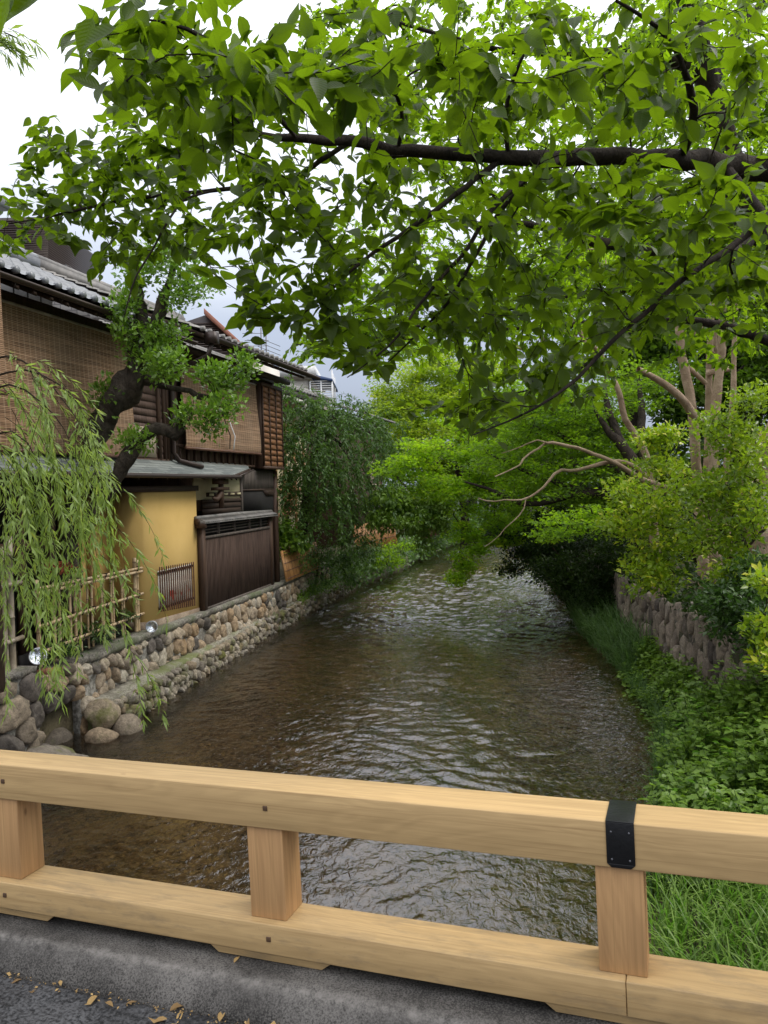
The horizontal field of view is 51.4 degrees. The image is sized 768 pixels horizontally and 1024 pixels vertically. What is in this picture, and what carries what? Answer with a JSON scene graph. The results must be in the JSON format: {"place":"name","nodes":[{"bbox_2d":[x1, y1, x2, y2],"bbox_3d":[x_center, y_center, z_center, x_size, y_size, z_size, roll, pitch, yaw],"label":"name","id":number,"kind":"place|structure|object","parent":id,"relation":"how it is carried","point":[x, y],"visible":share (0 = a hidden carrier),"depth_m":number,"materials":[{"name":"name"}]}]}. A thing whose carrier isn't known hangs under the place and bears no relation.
{"place":"outdoors","nodes":[
{"label":"outdoors","id":0,"kind":"place"},
{"bbox_2d":[0,217,93,305],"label":"louvred tower","id":1,"kind":"structure","parent":0,"point":[61,254],"depth_m":26.63,"materials":[{"name":"metal"}]},
{"bbox_2d":[82,698,120,728],"bbox_3d":[-3.902,2.803,11.067,0.508,0.445,0.423,-1,2,0],"label":"boulder","id":2,"kind":"object","parent":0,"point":[104,712],"visible":0.96,"depth_m":10.92,"materials":[{"name":"stone"}]},
{"bbox_2d":[278,365,337,409],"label":"white building","id":3,"kind":"structure","parent":0,"point":[323,384],"depth_m":44.69,"materials":[{"name":"paint"}]},
{"bbox_2d":[43,533,648,929],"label":"water","id":4,"kind":"structure","parent":0,"point":[435,572],"depth_m":18.51,"materials":[{"name":"liquid"}]},
{"bbox_2d":[25,745,88,756],"bbox_3d":[-3.926,3.069,9.406,0.892,0.636,0.607,-3,2,-35],"label":"boulder","id":5,"kind":"object","parent":4,"relation":"in","point":[57,749],"visible":0.17,"depth_m":9.45,"materials":[{"name":"stone"}]},
{"bbox_2d":[45,727,72,747],"bbox_3d":[-4.419,3.085,10.700,0.392,0.399,0.515,0,2,33],"label":"boulder","id":6,"kind":"object","parent":4,"relation":"in","point":[61,736],"visible":0.51,"depth_m":10.61,"materials":[{"name":"stone"}]},
{"bbox_2d":[84,727,118,746],"bbox_3d":[-3.789,3.004,10.708,0.448,0.251,0.340,-1,2,0],"label":"boulder","id":7,"kind":"object","parent":4,"relation":"in","point":[98,736],"visible":1,"depth_m":10.59,"materials":[{"name":"stone"}]},
{"bbox_2d":[112,713,142,742],"bbox_3d":[-3.562,3.008,11.098,0.402,0.397,0.440,-1,2,0],"label":"boulder","id":8,"kind":"object","parent":4,"relation":"in","point":[128,727],"visible":0.85,"depth_m":10.96,"materials":[{"name":"stone"}]},
{"bbox_2d":[0,0,767,487],"label":"sky","id":9,"kind":"structure","parent":0,"point":[35,95],"materials":[{"name":"white"}]},
{"bbox_2d":[16,482,767,968],"bbox_3d":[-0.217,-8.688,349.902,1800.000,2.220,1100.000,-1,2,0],"label":"river","id":10,"kind":"structure","parent":0,"point":[526,896],"depth_m":11.19,"materials":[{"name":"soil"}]},
{"bbox_2d":[0,198,9,692],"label":"neighbour house wall","id":11,"kind":"structure","parent":10,"relation":"on","point":[3,208],"depth_m":9.35,"materials":[{"name":"wood"}]},
{"bbox_2d":[0,666,49,751],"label":"boulder wall corner","id":12,"kind":"object","parent":10,"relation":"on","point":[19,730],"visible":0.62,"depth_m":9.75,"materials":[{"name":"stone"}]},
{"bbox_2d":[0,536,24,670],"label":"bamboo screen","id":13,"kind":"object","parent":12,"relation":"on","point":[11,651],"visible":0.34,"depth_m":9.98,"materials":[{"name":"brown wood"}]},
{"bbox_2d":[37,667,62,674],"bbox_3d":[-4.106,1.957,9.825,0.270,0.060,0.120,-1,2,0],"label":"lamp bracket","id":14,"kind":"object","parent":12,"relation":"attached to","point":[45,671],"visible":0.29,"depth_m":9.77,"materials":[{"name":"brown metal"}]},
{"bbox_2d":[29,647,47,671],"bbox_3d":[-4.240,1.814,9.804,0.216,0.279,0.151,-2,-21,-19],"label":"floodlight","id":15,"kind":"object","parent":14,"relation":"on","point":[32,656],"visible":0.66,"depth_m":9.77,"materials":[{"name":"silver metal"}]},
{"bbox_2d":[41,560,77,645],"bbox_3d":[-4.482,1.344,10.953,0.568,1.443,0.647,-1,2,0],"label":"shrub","id":16,"kind":"object","parent":10,"relation":"on","point":[61,572],"visible":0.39,"depth_m":10.94,"materials":[{"name":"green plant"}]},
{"bbox_2d":[0,24,168,731],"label":"willow tree","id":17,"kind":"object","parent":10,"relation":"on","point":[77,488],"visible":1,"depth_m":5.23,"materials":[{"name":"green plant"}]},
{"bbox_2d":[0,239,197,655],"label":"tiled riverside house","id":18,"kind":"structure","parent":10,"relation":"on","point":[29,275],"depth_m":11.52,"materials":[{"name":"tile"}]},
{"bbox_2d":[0,286,7,394],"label":"bamboo blind","id":19,"kind":"object","parent":18,"relation":"hanging from","point":[2,369],"visible":0.84,"depth_m":9.28,"materials":[{"name":"brown wood"}]},
{"bbox_2d":[0,299,133,457],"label":"reed blind","id":20,"kind":"object","parent":18,"relation":"hanging from","point":[83,354],"visible":0.55,"depth_m":11.20,"materials":[{"name":"brown wood"}]},
{"bbox_2d":[0,452,253,507],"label":"pent roof","id":21,"kind":"structure","parent":18,"relation":"attached to","point":[153,469],"depth_m":13.92,"materials":[{"name":"grey metal"}]},
{"bbox_2d":[29,226,262,650],"bbox_3d":[-3.549,-1.025,11.581,3.671,6.303,1.462,-1,2,0],"label":"pruned evergreen tree","id":22,"kind":"object","parent":10,"relation":"on","point":[122,391],"visible":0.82,"depth_m":11.41,"materials":[{"name":"green plant"}]},
{"bbox_2d":[35,253,320,581],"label":"riverside house","id":23,"kind":"structure","parent":10,"relation":"on","point":[255,490],"depth_m":17.09,"materials":[{"name":"brown wood"}]},
{"bbox_2d":[57,486,199,639],"bbox_3d":[-4.199,0.790,13.630,0.859,2.450,3.160,-1,2,13],"label":"yellow wall bay","id":24,"kind":"object","parent":23,"relation":"attached to","point":[171,515],"depth_m":13.47,"materials":[{"name":"paint"}]},
{"bbox_2d":[158,564,191,606],"bbox_3d":[-3.700,1.307,14.154,0.028,0.660,1.240,-1,2,13],"label":"window","id":25,"kind":"structure","parent":24,"relation":"in","point":[188,564],"depth_m":14.10,"materials":[{"name":"wood"}]},
{"bbox_2d":[179,362,261,454],"bbox_3d":[-3.199,-2.034,16.413,0.310,1.620,3.540,-1,2,14],"label":"reed blind","id":26,"kind":"object","parent":23,"relation":"hanging from","point":[242,437],"visible":0.55,"depth_m":16.78,"materials":[{"name":"beige wicker"}]},
{"bbox_2d":[184,309,279,376],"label":"louvred gable","id":27,"kind":"structure","parent":23,"relation":"on","point":[207,320],"depth_m":29.70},
{"bbox_2d":[242,328,279,354],"bbox_3d":[-5.418,-5.986,35.712,1.667,4.527,0.549,-2,2,-10],"label":"tv antenna","id":28,"kind":"object","parent":23,"relation":"attached to","point":[261,333],"visible":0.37,"depth_m":35.75,"materials":[{"name":"metal"}]},
{"bbox_2d":[90,314,327,557],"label":"latticed house","id":29,"kind":"structure","parent":10,"relation":"on","point":[100,319],"depth_m":26.91,"materials":[{"name":"brown wood"}]},
{"bbox_2d":[52,302,122,325],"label":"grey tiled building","id":30,"kind":"structure","parent":29,"relation":"on","point":[66,308],"depth_m":21.83,"materials":[{"name":"tile"}]},
{"bbox_2d":[87,555,408,752],"bbox_3d":[-1.690,2.556,22.122,0.740,0.748,22.600,-1,2,12],"label":"stone ledge","id":31,"kind":"object","parent":10,"relation":"on","point":[176,678],"visible":0.74,"depth_m":14.53,"materials":[{"name":"grey stone"}]},
{"bbox_2d":[296,543,408,604],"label":"ledge plants","id":32,"kind":"object","parent":31,"relation":"on","point":[306,595],"visible":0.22,"depth_m":22.18,"materials":[{"name":"green plant"}]},
{"bbox_2d":[58,537,456,753],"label":"stone river wall","id":33,"kind":"structure","parent":10,"relation":"on","point":[104,671],"depth_m":13.59,"materials":[{"name":"grey stone"}]},
{"bbox_2d":[36,659,85,713],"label":"stones","id":34,"kind":"object","parent":33,"relation":"attached to","point":[75,691],"visible":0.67,"depth_m":10.65,"materials":[{"name":"grey stone"}]},
{"bbox_2d":[18,558,144,667],"bbox_3d":[-4.314,1.411,11.685,0.291,1.240,3.003,-1,2,10],"label":"bamboo fence","id":35,"kind":"object","parent":33,"relation":"on","point":[23,659],"visible":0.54,"depth_m":11.64,"materials":[{"name":"wood"}]},
{"bbox_2d":[43,604,139,660],"bbox_3d":[-4.227,1.752,11.665,0.838,0.570,2.494,-1,2,0],"label":"fence foot shrub","id":36,"kind":"object","parent":33,"relation":"on","point":[92,637],"visible":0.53,"depth_m":11.55,"materials":[{"name":"green plant"}]},
{"bbox_2d":[145,621,157,632],"bbox_3d":[-3.773,1.908,12.981,0.195,0.286,0.108,-2,-5,-11],"label":"floodlight","id":37,"kind":"object","parent":33,"relation":"on","point":[151,626],"visible":1,"depth_m":12.95,"materials":[{"name":"silver metal"}]},
{"bbox_2d":[194,510,277,610],"bbox_3d":[-3.070,0.913,16.975,0.381,1.833,4.210,-1,2,11],"label":"board fence","id":38,"kind":"object","parent":33,"relation":"on","point":[235,556],"visible":1,"depth_m":16.57,"materials":[{"name":"wood"}]},
{"bbox_2d":[280,542,320,581],"bbox_3d":[-2.164,1.269,21.127,0.244,0.745,3.592,-1,2,10],"label":"slanting screen","id":39,"kind":"object","parent":33,"relation":"on","point":[292,568],"visible":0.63,"depth_m":20.27,"materials":[{"name":"orange wood"}]},
{"bbox_2d":[295,534,385,595],"bbox_3d":[-1.191,1.514,22.370,1.580,1.702,4.797,-1,2,21],"label":"climbing vine","id":40,"kind":"object","parent":33,"relation":"on","point":[324,557],"visible":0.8,"depth_m":22.00,"materials":[{"name":"green plant"}]},
{"bbox_2d":[353,523,397,552],"bbox_3d":[-0.276,0.844,28.954,0.325,0.997,4.996,-1,2,18],"label":"slanting screen","id":41,"kind":"object","parent":33,"relation":"on","point":[390,536],"visible":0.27,"depth_m":29.01,"materials":[{"name":"orange wood"}]},
{"bbox_2d":[326,480,597,589],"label":"wall creepers","id":42,"kind":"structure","parent":33,"relation":"attached to","point":[436,544],"depth_m":30.94,"materials":[{"name":"green plant"}]},
{"bbox_2d":[279,515,314,562],"bbox_3d":[-2.354,0.889,20.246,1.222,1.634,1.180,-1,2,0],"label":"leaved bush","id":43,"kind":"object","parent":10,"relation":"on","point":[295,542],"visible":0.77,"depth_m":20.07,"materials":[{"name":"green plant"}]},
{"bbox_2d":[290,384,395,548],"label":"tiled house","id":44,"kind":"structure","parent":10,"relation":"on","point":[323,536],"depth_m":32.24,"materials":[{"name":"tile"}]},
{"bbox_2d":[273,371,427,572],"bbox_3d":[-1.288,-1.035,21.612,3.733,5.630,6.684,0,2,37],"label":"weeping cherry tree","id":45,"kind":"object","parent":10,"relation":"on","point":[325,459],"visible":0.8,"depth_m":21.08,"materials":[{"name":"green plant"}]},
{"bbox_2d":[0,0,767,451],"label":"overhanging cherry tree","id":46,"kind":"object","parent":10,"relation":"on","point":[268,84],"visible":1,"depth_m":3.11,"materials":[{"name":"green plant"}]},
{"bbox_2d":[367,539,416,572],"bbox_3d":[0.381,1.542,28.869,1.209,1.232,3.885,-1,2,24],"label":"bank bush","id":47,"kind":"object","parent":10,"relation":"on","point":[393,561],"visible":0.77,"depth_m":28.37,"materials":[{"name":"green plant"}]},
{"bbox_2d":[357,443,474,557],"bbox_3d":[2.326,-0.455,25.678,3.356,3.828,10.790,-1,2,25],"label":"light green cherry tree","id":48,"kind":"object","parent":10,"relation":"on","point":[425,517],"visible":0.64,"depth_m":21.58,"materials":[{"name":"green plant"}]},
{"bbox_2d":[363,328,484,444],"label":"tree","id":49,"kind":"object","parent":10,"relation":"on","point":[423,418],"visible":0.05,"depth_m":62.25,"materials":[{"name":"green plant"}]},
{"bbox_2d":[358,345,523,469],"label":"yellow green maple tree","id":50,"kind":"object","parent":10,"relation":"on","point":[413,395],"visible":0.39,"depth_m":46.32,"materials":[{"name":"green plant"}]},
{"bbox_2d":[395,504,489,536],"bbox_3d":[2.908,0.409,37.691,6.361,1.928,3.223,-3,2,-39],"label":"bank shrub","id":51,"kind":"object","parent":10,"relation":"on","point":[477,521],"visible":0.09,"depth_m":37.95,"materials":[{"name":"green plant"}]},
{"bbox_2d":[407,435,497,506],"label":"tree","id":52,"kind":"object","parent":10,"relation":"on","point":[451,472],"visible":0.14,"depth_m":47.02,"materials":[{"name":"green plant"}]},
{"bbox_2d":[366,403,605,588],"bbox_3d":[3.893,-0.666,20.572,8.974,4.708,4.086,-3,3,-43],"label":"bright maple tree","id":53,"kind":"object","parent":10,"relation":"on","point":[459,486],"visible":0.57,"depth_m":19.27,"materials":[{"name":"green plant"}]},
{"bbox_2d":[402,462,585,518],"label":"tree","id":54,"kind":"object","parent":10,"relation":"on","point":[457,503],"visible":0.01,"depth_m":59.58,"materials":[{"name":"green plant"}]},
{"bbox_2d":[453,496,543,511],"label":"footbridge","id":55,"kind":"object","parent":10,"relation":"on","point":[489,508],"visible":0.01,"depth_m":50.02,"materials":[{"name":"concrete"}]},
{"bbox_2d":[431,363,600,483],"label":"tree","id":56,"kind":"object","parent":10,"relation":"on","point":[500,391],"visible":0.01,"depth_m":53.14,"materials":[{"name":"green plant"}]},
{"bbox_2d":[282,0,767,387],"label":"bank cherry tree","id":57,"kind":"object","parent":10,"relation":"on","point":[561,276],"visible":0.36,"depth_m":7.63,"materials":[{"name":"green plant"}]},
{"bbox_2d":[480,518,634,619],"bbox_3d":[4.273,1.379,19.004,2.922,2.588,5.965,-2,2,-19],"label":"dark bank shrub","id":58,"kind":"object","parent":10,"relation":"on","point":[533,554],"visible":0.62,"depth_m":18.00,"materials":[{"name":"green plant"}]},
{"bbox_2d":[461,358,679,559],"bbox_3d":[4.334,-1.043,17.494,5.350,4.790,4.642,-1,2,0],"label":"leaning maple tree","id":59,"kind":"object","parent":10,"relation":"on","point":[614,432],"visible":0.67,"depth_m":16.66,"materials":[{"name":"green plant"}]},
{"bbox_2d":[482,474,686,551],"bbox_3d":[5.873,0.052,23.937,6.343,2.356,4.430,-1,2,0],"label":"tree","id":60,"kind":"object","parent":10,"relation":"on","point":[537,513],"visible":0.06,"depth_m":22.82,"materials":[{"name":"green plant"}]},
{"bbox_2d":[465,405,722,500],"bbox_3d":[7.834,-1.692,29.803,9.972,5.220,7.147,-1,2,0],"label":"tree","id":61,"kind":"object","parent":10,"relation":"on","point":[685,458],"visible":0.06,"depth_m":27.91,"materials":[{"name":"green plant"}]},
{"bbox_2d":[558,584,655,674],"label":"reed grass","id":62,"kind":"structure","parent":10,"relation":"on","point":[609,634],"depth_m":14.91,"materials":[{"name":"green plant"}]},
{"bbox_2d":[520,504,696,564],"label":"maple tree","id":63,"kind":"object","parent":10,"relation":"on","point":[558,533],"visible":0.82,"depth_m":14.02,"materials":[{"name":"green plant"}]},
{"bbox_2d":[506,180,710,456],"bbox_3d":[7.887,-5.314,25.516,8.084,12.645,6.593,-1,2,24],"label":"tree","id":64,"kind":"object","parent":10,"relation":"on","point":[634,420],"visible":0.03,"depth_m":24.95,"materials":[{"name":"green plant"}]},
{"bbox_2d":[478,224,767,598],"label":"crape myrtle tree","id":65,"kind":"object","parent":10,"relation":"on","point":[687,401],"visible":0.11,"depth_m":13.11,"materials":[{"name":"brown plant"}]},
{"bbox_2d":[612,651,691,910],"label":"waterline grass","id":66,"kind":"structure","parent":10,"relation":"on","point":[642,684],"depth_m":9.92,"materials":[{"name":"green plant"}]},
{"bbox_2d":[548,498,767,648],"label":"undergrowth","id":67,"kind":"object","parent":10,"relation":"on","point":[684,590],"visible":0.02,"depth_m":13.74,"materials":[{"name":"green plant"}]},
{"bbox_2d":[591,420,734,602],"bbox_3d":[3.817,0.142,10.929,1.666,2.847,2.635,0,2,39],"label":"overhanging shrub","id":68,"kind":"object","parent":10,"relation":"on","point":[660,574],"visible":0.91,"depth_m":10.56,"materials":[{"name":"green plant"}]},
{"bbox_2d":[571,541,766,734],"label":"bank wall","id":69,"kind":"structure","parent":10,"relation":"on","point":[677,632],"depth_m":11.73,"materials":[{"name":"stone"}]},
{"bbox_2d":[582,0,767,420],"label":"tree","id":70,"kind":"object","parent":10,"relation":"on","point":[751,134],"visible":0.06,"depth_m":23.20,"materials":[{"name":"green plant"}]},
{"bbox_2d":[587,290,767,544],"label":"tree","id":71,"kind":"object","parent":10,"relation":"on","point":[748,370],"visible":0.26,"depth_m":19.55,"materials":[{"name":"green plant"}]},
{"bbox_2d":[615,630,750,756],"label":"leafy weeds","id":72,"kind":"object","parent":10,"relation":"on","point":[676,670],"visible":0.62,"depth_m":11.20,"materials":[{"name":"green plant"}]},
{"bbox_2d":[628,185,767,524],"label":"tree","id":73,"kind":"object","parent":10,"relation":"on","point":[765,328],"depth_m":26.25,"materials":[{"name":"green plant"}]},
{"bbox_2d":[637,650,767,895],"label":"nettle bank","id":74,"kind":"structure","parent":10,"relation":"on","point":[755,789],"depth_m":7.70,"materials":[{"name":"green plant"}]},
{"bbox_2d":[646,872,767,970],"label":"bank grass","id":75,"kind":"structure","parent":10,"relation":"on","point":[726,887],"depth_m":5.48,"materials":[{"name":"green plant"}]},
{"bbox_2d":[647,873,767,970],"bbox_3d":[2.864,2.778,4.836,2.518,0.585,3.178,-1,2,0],"label":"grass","id":76,"kind":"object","parent":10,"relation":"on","point":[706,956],"depth_m":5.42,"materials":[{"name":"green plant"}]},
{"bbox_2d":[654,662,767,812],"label":"broad weeds","id":77,"kind":"object","parent":10,"relation":"on","point":[688,729],"visible":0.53,"depth_m":8.00,"materials":[{"name":"green plant"}]},
{"bbox_2d":[658,377,767,598],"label":"overhanging shrub","id":78,"kind":"object","parent":10,"relation":"on","point":[712,487],"visible":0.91,"depth_m":9.56,"materials":[{"name":"green plant"}]},
{"bbox_2d":[686,545,767,659],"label":"overhanging shrub","id":79,"kind":"object","parent":10,"relation":"on","point":[735,603],"visible":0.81,"depth_m":8.53,"materials":[{"name":"green plant"}]},
{"bbox_2d":[735,560,767,674],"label":"overhanging shrub","id":80,"kind":"object","parent":10,"relation":"on","point":[760,640],"visible":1,"depth_m":7.75,"materials":[{"name":"green plant"}]},
{"bbox_2d":[526,542,597,610],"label":"bank grass","id":81,"kind":"structure","parent":0,"point":[562,594],"depth_m":21.12,"materials":[{"name":"green plant"}]},
{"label":"bridge deck","id":82,"kind":"structure","parent":0,"visible":0},
{"bbox_2d":[0,972,235,1023],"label":"bridge paving","id":83,"kind":"structure","parent":82,"relation":"on","point":[42,1003],"depth_m":2.55,"materials":[{"name":"asphalt"}]},
{"bbox_2d":[84,995,96,1004],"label":"dry leaf","id":84,"kind":"object","parent":83,"relation":"on","point":[91,999],"visible":1,"depth_m":2.58,"materials":[{"name":"beige plant"}]},
{"bbox_2d":[4,973,245,1023],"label":"kerb litter","id":85,"kind":"object","parent":83,"relation":"on","point":[118,997],"visible":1,"depth_m":2.58,"materials":[{"name":"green plant"}]},
{"bbox_2d":[148,1016,166,1022],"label":"dry leaf","id":86,"kind":"object","parent":83,"relation":"on","point":[161,1018],"visible":1,"depth_m":2.46,"materials":[{"name":"beige plant"}]},
{"bbox_2d":[170,1002,181,1010],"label":"dry leaf","id":87,"kind":"object","parent":83,"relation":"on","point":[175,1005],"visible":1,"depth_m":2.53,"materials":[{"name":"brown plant"}]},
{"bbox_2d":[218,1012,224,1020],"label":"dry leaf","id":88,"kind":"object","parent":83,"relation":"on","point":[220,1016],"visible":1,"depth_m":2.47,"materials":[{"name":"beige plant"}]},
{"bbox_2d":[0,913,621,1023],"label":"kerb","id":89,"kind":"structure","parent":82,"relation":"on","point":[167,973],"depth_m":2.54,"materials":[{"name":"concrete"}]},
{"bbox_2d":[0,750,767,1023],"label":"bridge railing","id":90,"kind":"object","parent":89,"relation":"on","point":[619,973],"visible":1,"depth_m":2.46,"materials":[{"name":"brown wood"}]}
]}

